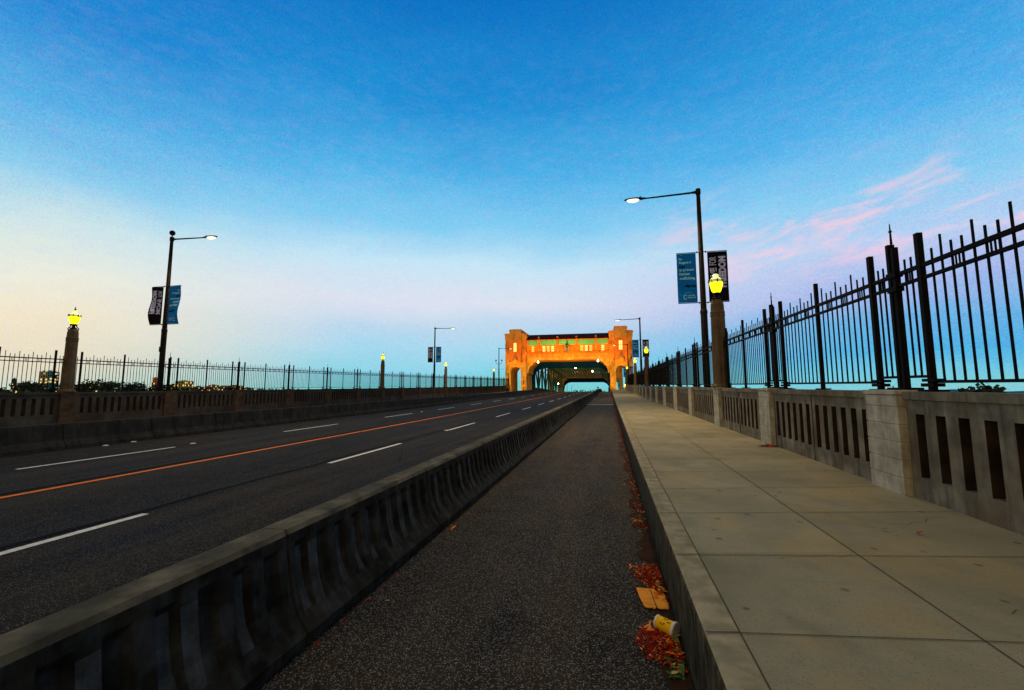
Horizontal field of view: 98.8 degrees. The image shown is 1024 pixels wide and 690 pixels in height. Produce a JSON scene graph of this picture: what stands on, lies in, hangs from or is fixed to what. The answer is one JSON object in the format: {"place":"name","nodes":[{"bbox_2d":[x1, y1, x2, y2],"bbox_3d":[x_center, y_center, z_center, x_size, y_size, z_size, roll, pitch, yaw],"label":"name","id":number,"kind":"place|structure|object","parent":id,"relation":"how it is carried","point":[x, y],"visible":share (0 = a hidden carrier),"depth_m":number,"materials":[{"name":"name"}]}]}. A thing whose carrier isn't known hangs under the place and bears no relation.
{"place":"outdoors","nodes":[
{"label":"outdoors","id":0,"kind":"place"},
{"bbox_2d":[0,392,590,634],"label":"road","id":1,"kind":"structure","parent":0,"point":[39,581],"depth_m":6.99,"materials":[{"name":"grey asphalt"}]},
{"bbox_2d":[0,424,65,456],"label":"concrete barrier","id":2,"kind":"object","parent":1,"relation":"on","point":[17,440],"visible":0.94,"depth_m":10.74,"materials":[{"name":"grey concrete"}]},
{"bbox_2d":[59,418,154,448],"bbox_3d":[-11.573,2.493,12.541,0.600,0.670,2.264,-1,-5,12],"label":"concrete barrier","id":3,"kind":"object","parent":1,"relation":"on","point":[86,434],"visible":0.81,"depth_m":12.34,"materials":[{"name":"grey concrete"}]},
{"bbox_2d":[147,413,218,438],"bbox_3d":[-11.081,2.699,14.758,0.600,0.670,2.264,-1,-5,12],"label":"concrete barrier","id":4,"kind":"object","parent":1,"relation":"on","point":[172,426],"visible":0.79,"depth_m":14.59,"materials":[{"name":"grey concrete"}]},
{"bbox_2d":[215,410,266,430],"bbox_3d":[-10.589,2.904,16.975,0.600,0.670,2.264,-1,-5,12],"label":"concrete barrier","id":5,"kind":"object","parent":1,"relation":"on","point":[233,420],"visible":0.79,"depth_m":16.82,"materials":[{"name":"grey concrete"}]},
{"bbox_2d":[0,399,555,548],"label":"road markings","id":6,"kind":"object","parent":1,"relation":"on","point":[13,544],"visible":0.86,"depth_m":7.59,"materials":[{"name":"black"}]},
{"bbox_2d":[0,392,564,497],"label":"line","id":7,"kind":"object","parent":1,"relation":"on","point":[202,460],"visible":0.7,"depth_m":8.93,"materials":[{"name":"orange paint"}]},
{"bbox_2d":[262,407,303,425],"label":"concrete barrier","id":8,"kind":"object","parent":1,"relation":"on","point":[277,416],"visible":0.8,"depth_m":19.04,"materials":[{"name":"grey concrete"}]},
{"bbox_2d":[0,392,613,554],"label":"lane markings","id":9,"kind":"object","parent":1,"relation":"on","point":[61,536],"visible":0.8,"depth_m":5.24,"materials":[{"name":"white paint"}]},
{"bbox_2d":[301,405,334,420],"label":"concrete barrier","id":10,"kind":"object","parent":1,"relation":"on","point":[309,413],"visible":0.75,"depth_m":21.25,"materials":[{"name":"grey concrete"}]},
{"bbox_2d":[331,403,358,417],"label":"concrete barrier","id":11,"kind":"object","parent":1,"relation":"on","point":[343,410],"visible":0.77,"depth_m":23.50,"materials":[{"name":"grey concrete"}]},
{"bbox_2d":[356,402,379,414],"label":"concrete barrier","id":12,"kind":"object","parent":1,"relation":"on","point":[367,407],"visible":0.79,"depth_m":25.72,"materials":[{"name":"grey concrete"}]},
{"bbox_2d":[377,400,396,411],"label":"concrete barrier","id":13,"kind":"object","parent":1,"relation":"on","point":[384,406],"visible":0.85,"depth_m":27.93,"materials":[{"name":"grey concrete"}]},
{"bbox_2d":[395,399,411,409],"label":"concrete barrier","id":14,"kind":"object","parent":1,"relation":"on","point":[403,404],"visible":0.85,"depth_m":30.14,"materials":[{"name":"grey concrete"}]},
{"bbox_2d":[410,398,424,407],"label":"concrete barrier","id":15,"kind":"object","parent":1,"relation":"on","point":[417,403],"visible":0.75,"depth_m":32.39,"materials":[{"name":"grey concrete"}]},
{"bbox_2d":[423,398,436,406],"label":"concrete barrier","id":16,"kind":"object","parent":1,"relation":"on","point":[428,402],"visible":0.79,"depth_m":34.55,"materials":[{"name":"grey concrete"}]},
{"bbox_2d":[433,397,446,404],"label":"concrete barrier","id":17,"kind":"object","parent":1,"relation":"on","point":[440,401],"visible":0.81,"depth_m":36.77,"materials":[{"name":"grey concrete"}]},
{"bbox_2d":[445,396,455,403],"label":"concrete barrier","id":18,"kind":"object","parent":1,"relation":"on","point":[449,400],"visible":0.79,"depth_m":39.03,"materials":[{"name":"grey concrete"}]},
{"bbox_2d":[454,395,463,402],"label":"concrete barrier","id":19,"kind":"object","parent":1,"relation":"on","point":[458,399],"visible":0.72,"depth_m":41.23,"materials":[{"name":"grey concrete"}]},
{"bbox_2d":[462,395,470,401],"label":"concrete barrier","id":20,"kind":"object","parent":1,"relation":"on","point":[465,398],"visible":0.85,"depth_m":43.46,"materials":[{"name":"grey concrete"}]},
{"bbox_2d":[469,394,477,400],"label":"concrete barrier","id":21,"kind":"object","parent":1,"relation":"on","point":[473,397],"visible":0.79,"depth_m":45.82,"materials":[{"name":"grey concrete"}]},
{"bbox_2d":[476,394,483,399],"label":"concrete barrier","id":22,"kind":"object","parent":1,"relation":"on","point":[479,397],"visible":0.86,"depth_m":47.94,"materials":[{"name":"grey concrete"}]},
{"bbox_2d":[482,394,488,399],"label":"concrete barrier","id":23,"kind":"object","parent":1,"relation":"on","point":[485,396],"visible":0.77,"depth_m":50.05,"materials":[{"name":"grey concrete"}]},
{"bbox_2d":[486,393,493,398],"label":"concrete barrier","id":24,"kind":"object","parent":1,"relation":"on","point":[490,395],"visible":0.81,"depth_m":52.37,"materials":[{"name":"grey concrete"}]},
{"bbox_2d":[257,392,695,689],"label":"bike path","id":25,"kind":"structure","parent":0,"point":[522,578],"depth_m":3.22,"materials":[{"name":"grey asphalt"}]},
{"bbox_2d":[313,405,644,646],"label":"scattered leaves","id":26,"kind":"object","parent":25,"relation":"on","point":[490,491],"visible":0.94,"depth_m":5.97,"materials":[{"name":"brown plant"}]},
{"bbox_2d":[639,621,654,632],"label":"leaf litter","id":27,"kind":"object","parent":25,"relation":"on","point":[648,626],"visible":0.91,"depth_m":2.81,"materials":[{"name":"plant"}]},
{"bbox_2d":[633,562,663,588],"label":"leaf litter","id":28,"kind":"object","parent":25,"relation":"on","point":[657,574],"visible":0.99,"depth_m":3.60,"materials":[{"name":"plant"}]},
{"bbox_2d":[611,392,694,689],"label":"gutter dirt","id":29,"kind":"structure","parent":25,"relation":"on","point":[647,552],"depth_m":4.07,"materials":[{"name":"brown soil"}]},
{"bbox_2d":[631,515,647,532],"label":"leaf litter","id":30,"kind":"object","parent":29,"relation":"on","point":[640,520],"visible":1,"depth_m":5.02,"materials":[{"name":"plant"}]},
{"bbox_2d":[636,587,668,609],"bbox_3d":[1.026,1.857,3.212,0.207,0.011,0.320,-1,-6,12],"label":"torn cardboard","id":31,"kind":"object","parent":29,"relation":"on","point":[645,596],"visible":0.94,"depth_m":3.20,"materials":[{"name":"brown cardboard"}]},
{"bbox_2d":[658,629,683,657],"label":"leaf litter","id":32,"kind":"object","parent":29,"relation":"on","point":[674,637],"visible":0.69,"depth_m":2.64,"materials":[{"name":"plant"}]},
{"bbox_2d":[653,614,679,634],"bbox_3d":[0.979,1.782,2.781,0.098,0.098,0.136,5,-5,-40],"label":"paper cup","id":33,"kind":"object","parent":32,"relation":"on","point":[666,625],"visible":0.88,"depth_m":2.75,"materials":[{"name":"yellow paper"}]},
{"bbox_2d":[663,656,687,679],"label":"leaf litter","id":34,"kind":"object","parent":29,"relation":"on","point":[680,669],"visible":0.99,"depth_m":2.38,"materials":[{"name":"plant"}]},
{"bbox_2d":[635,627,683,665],"bbox_3d":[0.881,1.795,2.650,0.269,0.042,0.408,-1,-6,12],"label":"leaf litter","id":35,"kind":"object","parent":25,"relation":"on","point":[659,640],"visible":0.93,"depth_m":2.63,"materials":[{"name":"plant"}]},
{"bbox_2d":[653,580,668,603],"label":"leaf litter","id":36,"kind":"object","parent":25,"relation":"on","point":[662,589],"visible":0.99,"depth_m":3.30,"materials":[{"name":"plant"}]},
{"bbox_2d":[0,0,1023,391],"label":"sky","id":37,"kind":"structure","parent":0,"point":[370,177],"materials":[{"name":"blue"}]},
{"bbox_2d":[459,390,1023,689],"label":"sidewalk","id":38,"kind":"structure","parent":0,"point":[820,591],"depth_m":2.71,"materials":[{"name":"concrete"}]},
{"bbox_2d":[624,384,1023,535],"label":"balustrade","id":39,"kind":"object","parent":38,"relation":"on","point":[961,452],"visible":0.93,"depth_m":4.51,"materials":[{"name":"concrete"}]},
{"bbox_2d":[626,366,627,384],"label":"lantern column","id":40,"kind":"structure","parent":39,"relation":"on","point":[626,375],"depth_m":75.62,"materials":[{"name":"black"}]},
{"bbox_2d":[633,358,636,384],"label":"lantern column","id":41,"kind":"structure","parent":39,"relation":"on","point":[635,365],"depth_m":51.89,"materials":[{"name":"black"}]},
{"bbox_2d":[644,347,650,385],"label":"lantern column","id":42,"kind":"structure","parent":39,"relation":"on","point":[646,360],"depth_m":36.05,"materials":[{"name":"black"}]},
{"bbox_2d":[708,269,731,386],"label":"lantern column","id":43,"kind":"structure","parent":39,"relation":"on","point":[717,312],"depth_m":12.30,"materials":[{"name":"concrete"}]},
{"bbox_2d":[625,201,1023,391],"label":"iron fence","id":44,"kind":"object","parent":39,"relation":"on","point":[662,373],"visible":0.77,"depth_m":5.12,"materials":[{"name":"black metal"}]},
{"bbox_2d":[520,389,1023,392],"bbox_3d":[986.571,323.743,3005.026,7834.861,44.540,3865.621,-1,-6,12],"label":"hills","id":45,"kind":"structure","parent":0,"point":[953,390],"depth_m":2556.73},
{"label":"bridge deck","id":46,"kind":"structure","parent":0,"visible":0},
{"bbox_2d":[0,528,306,689],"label":"concrete barrier","id":47,"kind":"object","parent":46,"relation":"on","point":[222,617],"visible":1,"depth_m":2.01,"materials":[{"name":"grey concrete"}]},
{"bbox_2d":[156,230,217,390],"bbox_3d":[-15.750,-0.445,21.151,2.846,10.720,0.290,-1,-6,12],"label":"street lamp","id":48,"kind":"object","parent":46,"relation":"on","point":[163,340],"visible":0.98,"depth_m":21.48,"materials":[{"name":"metal"}]},
{"bbox_2d":[148,286,165,324],"bbox_3d":[-17.470,-1.943,21.594,0.882,1.980,0.142,-1,-6,11],"label":"street banner","id":49,"kind":"object","parent":48,"relation":"attached to","point":[154,312],"visible":1,"depth_m":21.62,"materials":[{"name":"black fabric"}]},
{"bbox_2d":[165,285,181,324],"bbox_3d":[-16.608,-1.963,21.414,0.882,1.980,0.124,-2,-6,13],"label":"street banner","id":50,"kind":"object","parent":48,"relation":"attached to","point":[175,296],"visible":1,"depth_m":21.43,"materials":[{"name":"teal fabric"}]},
{"bbox_2d":[0,385,509,426],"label":"balustrade","id":51,"kind":"object","parent":46,"relation":"on","point":[22,409],"visible":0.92,"depth_m":21.27,"materials":[{"name":"grey concrete"}]},
{"bbox_2d":[58,307,81,391],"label":"lantern column","id":52,"kind":"structure","parent":51,"relation":"on","point":[69,361],"depth_m":17.29,"materials":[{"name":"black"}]},
{"bbox_2d":[0,347,508,391],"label":"iron fence","id":53,"kind":"object","parent":51,"relation":"on","point":[353,374],"visible":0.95,"depth_m":23.68,"materials":[{"name":"black metal"}]},
{"bbox_2d":[380,353,384,387],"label":"lantern column","id":54,"kind":"structure","parent":51,"relation":"on","point":[382,373],"depth_m":41.18,"materials":[{"name":"black"}]},
{"bbox_2d":[444,362,447,386],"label":"lantern column","id":55,"kind":"structure","parent":51,"relation":"on","point":[445,374],"depth_m":57.13,"materials":[{"name":"black"}]},
{"bbox_2d":[492,368,494,385],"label":"lantern column","id":56,"kind":"structure","parent":51,"relation":"on","point":[493,377],"depth_m":81.04,"materials":[{"name":"black"}]},
{"bbox_2d":[264,468,439,644],"bbox_3d":[-1.256,1.614,3.730,0.540,0.740,2.099,-1,-6,12],"label":"concrete barrier","id":57,"kind":"object","parent":46,"relation":"on","point":[347,552],"visible":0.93,"depth_m":3.28,"materials":[{"name":"grey concrete"}]},
{"bbox_2d":[433,327,454,385],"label":"street lamp","id":58,"kind":"object","parent":46,"relation":"on","point":[435,328],"visible":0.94,"depth_m":54.70,"materials":[{"name":"metal"}]},
{"bbox_2d":[428,347,432,361],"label":"street banner","id":59,"kind":"object","parent":58,"relation":"attached to","point":[430,354],"visible":1,"depth_m":54.82,"materials":[{"name":"black fabric"}]},
{"bbox_2d":[436,347,440,361],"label":"street banner","id":60,"kind":"object","parent":58,"relation":"attached to","point":[438,354],"visible":1,"depth_m":54.59,"materials":[{"name":"blue fabric"}]},
{"bbox_2d":[411,443,490,531],"bbox_3d":[-0.798,1.805,5.776,0.540,0.740,2.099,-1,-6,12],"label":"concrete barrier","id":61,"kind":"object","parent":46,"relation":"on","point":[458,482],"visible":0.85,"depth_m":5.48,"materials":[{"name":"grey concrete"}]},
{"bbox_2d":[471,430,518,486],"bbox_3d":[-0.346,1.996,7.822,0.540,0.740,2.099,-1,-6,13],"label":"concrete barrier","id":62,"kind":"object","parent":46,"relation":"on","point":[500,459],"visible":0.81,"depth_m":7.60,"materials":[{"name":"grey concrete"}]},
{"bbox_2d":[495,348,511,376],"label":"street lamp","id":63,"kind":"object","parent":46,"relation":"on","point":[501,360],"visible":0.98,"depth_m":86.56,"materials":[{"name":"metal"}]},
{"bbox_2d":[503,422,535,462],"bbox_3d":[0.100,2.187,9.871,0.540,0.740,2.099,-1,-5,12],"label":"concrete barrier","id":64,"kind":"object","parent":46,"relation":"on","point":[524,446],"visible":0.65,"depth_m":9.73,"materials":[{"name":"grey concrete"}]},
{"bbox_2d":[522,416,547,448],"bbox_3d":[0.556,2.376,11.917,0.540,0.740,2.099,-1,-5,12],"label":"concrete barrier","id":65,"kind":"object","parent":46,"relation":"on","point":[539,436],"visible":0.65,"depth_m":11.74,"materials":[{"name":"grey concrete"}]},
{"bbox_2d":[537,412,555,438],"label":"concrete barrier","id":66,"kind":"object","parent":46,"relation":"on","point":[549,428],"visible":0.59,"depth_m":13.80,"materials":[{"name":"grey concrete"}]},
{"bbox_2d":[547,409,562,430],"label":"concrete barrier","id":67,"kind":"object","parent":46,"relation":"on","point":[557,423],"visible":0.57,"depth_m":15.89,"materials":[{"name":"grey concrete"}]},
{"bbox_2d":[554,406,566,425],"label":"concrete barrier","id":68,"kind":"object","parent":46,"relation":"on","point":[563,419],"visible":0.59,"depth_m":17.96,"materials":[{"name":"grey concrete"}]},
{"bbox_2d":[561,404,570,421],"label":"concrete barrier","id":69,"kind":"object","parent":46,"relation":"on","point":[567,413],"visible":0.54,"depth_m":19.96,"materials":[{"name":"grey concrete"}]},
{"bbox_2d":[504,326,632,391],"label":"bridge portal","id":70,"kind":"object","parent":46,"relation":"on","point":[525,353],"visible":0.91,"depth_m":95.54,"materials":[{"name":"stone"}]},
{"bbox_2d":[513,342,516,352],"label":"window","id":71,"kind":"structure","parent":70,"relation":"in","point":[515,344],"depth_m":96.45,"materials":[{"name":"yellow glass"}]},
{"bbox_2d":[618,339,622,350],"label":"window","id":72,"kind":"structure","parent":70,"relation":"in","point":[620,341],"depth_m":91.52,"materials":[{"name":"yellow glass"}]},
{"bbox_2d":[566,403,574,417],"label":"concrete barrier","id":73,"kind":"object","parent":46,"relation":"on","point":[571,411],"visible":0.46,"depth_m":21.99,"materials":[{"name":"grey concrete"}]},
{"bbox_2d":[534,368,608,391],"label":"steel truss","id":74,"kind":"object","parent":46,"relation":"on","point":[556,378],"visible":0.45,"depth_m":134.31,"materials":[{"name":"metal"}]},
{"bbox_2d":[568,401,576,413],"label":"concrete barrier","id":75,"kind":"object","parent":46,"relation":"on","point":[573,407],"visible":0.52,"depth_m":24.30,"materials":[{"name":"grey concrete"}]},
{"bbox_2d":[573,400,579,412],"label":"concrete barrier","id":76,"kind":"object","parent":46,"relation":"on","point":[576,406],"visible":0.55,"depth_m":26.07,"materials":[{"name":"grey concrete"}]},
{"bbox_2d":[549,367,622,391],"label":"bridge portal","id":77,"kind":"object","parent":46,"relation":"on","point":[619,375],"visible":0.18,"depth_m":165.76,"materials":[{"name":"paint"}]},
{"bbox_2d":[613,344,631,374],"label":"street lamp","id":78,"kind":"object","parent":46,"relation":"on","point":[627,357],"visible":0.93,"depth_m":80.47,"materials":[{"name":"metal"}]},
{"bbox_2d":[623,367,626,376],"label":"street banner","id":79,"kind":"object","parent":78,"relation":"attached to","point":[624,371],"visible":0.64,"depth_m":80.33,"materials":[{"name":"blue fabric"}]},
{"bbox_2d":[615,317,641,369],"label":"street lamp","id":80,"kind":"object","parent":46,"relation":"on","point":[639,318],"visible":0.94,"depth_m":48.17,"materials":[{"name":"metal"}]},
{"bbox_2d":[632,340,638,356],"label":"street banner","id":81,"kind":"object","parent":80,"relation":"attached to","point":[635,347],"visible":1,"depth_m":48.18,"materials":[{"name":"blue fabric"}]},
{"bbox_2d":[642,339,648,356],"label":"street banner","id":82,"kind":"object","parent":80,"relation":"attached to","point":[645,342],"visible":0.73,"depth_m":47.97,"materials":[{"name":"black fabric"}]},
{"bbox_2d":[624,188,710,387],"bbox_3d":[5.785,-0.728,16.344,2.845,10.400,0.290,-1,-6,12],"label":"street lamp","id":83,"kind":"object","parent":46,"relation":"on","point":[703,312],"visible":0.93,"depth_m":16.23,"materials":[{"name":"metal"}]},
{"bbox_2d":[676,251,700,303],"bbox_3d":[6.610,-2.493,16.300,0.880,1.980,0.060,-1,-6,12],"label":"street banner","id":84,"kind":"object","parent":83,"relation":"attached to","point":[686,279],"visible":1,"depth_m":16.33,"materials":[{"name":"teal fabric"}]},
{"bbox_2d":[703,250,729,302],"bbox_3d":[7.469,-2.515,16.112,0.880,1.980,0.060,-1,-6,12],"label":"street banner","id":85,"kind":"object","parent":83,"relation":"attached to","point":[717,260],"visible":0.73,"depth_m":16.11,"materials":[{"name":"black fabric"}]},
{"bbox_2d":[611,390,768,689],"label":"kerb","id":86,"kind":"structure","parent":46,"relation":"on","point":[720,660],"depth_m":2.47,"materials":[{"name":"concrete"}]},
{"bbox_3d":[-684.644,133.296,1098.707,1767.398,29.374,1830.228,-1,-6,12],"label":"terrain","id":87,"kind":"structure","parent":0,"visible":0},
{"bbox_2d":[9,381,29,392],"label":"broadleaf tree","id":88,"kind":"object","parent":87,"relation":"on","point":[14,385],"visible":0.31,"depth_m":335.72,"materials":[{"name":"green plant"}]},
{"bbox_2d":[18,380,36,391],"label":"broadleaf tree","id":89,"kind":"object","parent":87,"relation":"on","point":[27,386],"visible":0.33,"depth_m":320.10,"materials":[{"name":"green plant"}]},
{"bbox_2d":[32,382,48,391],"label":"broadleaf tree","id":90,"kind":"object","parent":87,"relation":"on","point":[43,385],"visible":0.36,"depth_m":314.54,"materials":[{"name":"green plant"}]},
{"bbox_2d":[38,371,47,385],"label":"city building","id":91,"kind":"structure","parent":87,"relation":"on","point":[42,375],"depth_m":436.87,"materials":[{"name":"brown glass"}]},
{"bbox_2d":[47,370,52,388],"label":"city building","id":92,"kind":"structure","parent":87,"relation":"on","point":[49,378],"depth_m":450.26,"materials":[{"name":"blue glass"}]},
{"bbox_2d":[54,371,59,391],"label":"city building","id":93,"kind":"structure","parent":87,"relation":"on","point":[56,377],"depth_m":464.06,"materials":[{"name":"grey glass"}]},
{"bbox_2d":[82,379,106,391],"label":"broadleaf tree","id":94,"kind":"object","parent":87,"relation":"on","point":[92,385],"visible":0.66,"depth_m":301.27,"materials":[{"name":"green plant"}]},
{"bbox_2d":[93,380,112,391],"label":"broadleaf tree","id":95,"kind":"object","parent":87,"relation":"on","point":[102,385],"visible":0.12,"depth_m":311.10,"materials":[{"name":"green plant"}]},
{"bbox_2d":[102,381,120,391],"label":"broadleaf tree","id":96,"kind":"object","parent":87,"relation":"on","point":[114,384],"visible":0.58,"depth_m":305.04,"materials":[{"name":"green plant"}]},
{"bbox_2d":[118,381,140,390],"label":"broadleaf tree","id":97,"kind":"object","parent":87,"relation":"on","point":[130,386],"visible":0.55,"depth_m":323.34,"materials":[{"name":"green plant"}]},
{"bbox_2d":[134,381,151,390],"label":"broadleaf tree","id":98,"kind":"object","parent":87,"relation":"on","point":[143,388],"visible":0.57,"depth_m":326.55,"materials":[{"name":"green plant"}]},
{"bbox_2d":[0,387,289,392],"bbox_3d":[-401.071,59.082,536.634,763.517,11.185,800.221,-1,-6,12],"label":"woodland","id":99,"kind":"object","parent":87,"relation":"on","point":[40,390],"visible":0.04,"depth_m":282.48,"materials":[{"name":"green plant"}]},
{"bbox_2d":[151,377,156,388],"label":"city building","id":100,"kind":"structure","parent":87,"relation":"on","point":[154,381],"depth_m":587.87,"materials":[{"name":"brown glass"}]},
{"bbox_2d":[175,380,193,390],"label":"city building","id":101,"kind":"structure","parent":87,"relation":"on","point":[185,382],"depth_m":480.32,"materials":[{"name":"beige glass"}]},
{"bbox_2d":[957,388,983,391],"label":"broadleaf tree","id":102,"kind":"object","parent":87,"relation":"on","point":[966,390],"visible":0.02,"depth_m":85.14,"materials":[{"name":"green plant"}]},
{"bbox_2d":[964,383,1006,392],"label":"broadleaf tree","id":103,"kind":"object","parent":87,"relation":"on","point":[996,388],"visible":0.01,"depth_m":88.37,"materials":[{"name":"green plant"}]}
]}

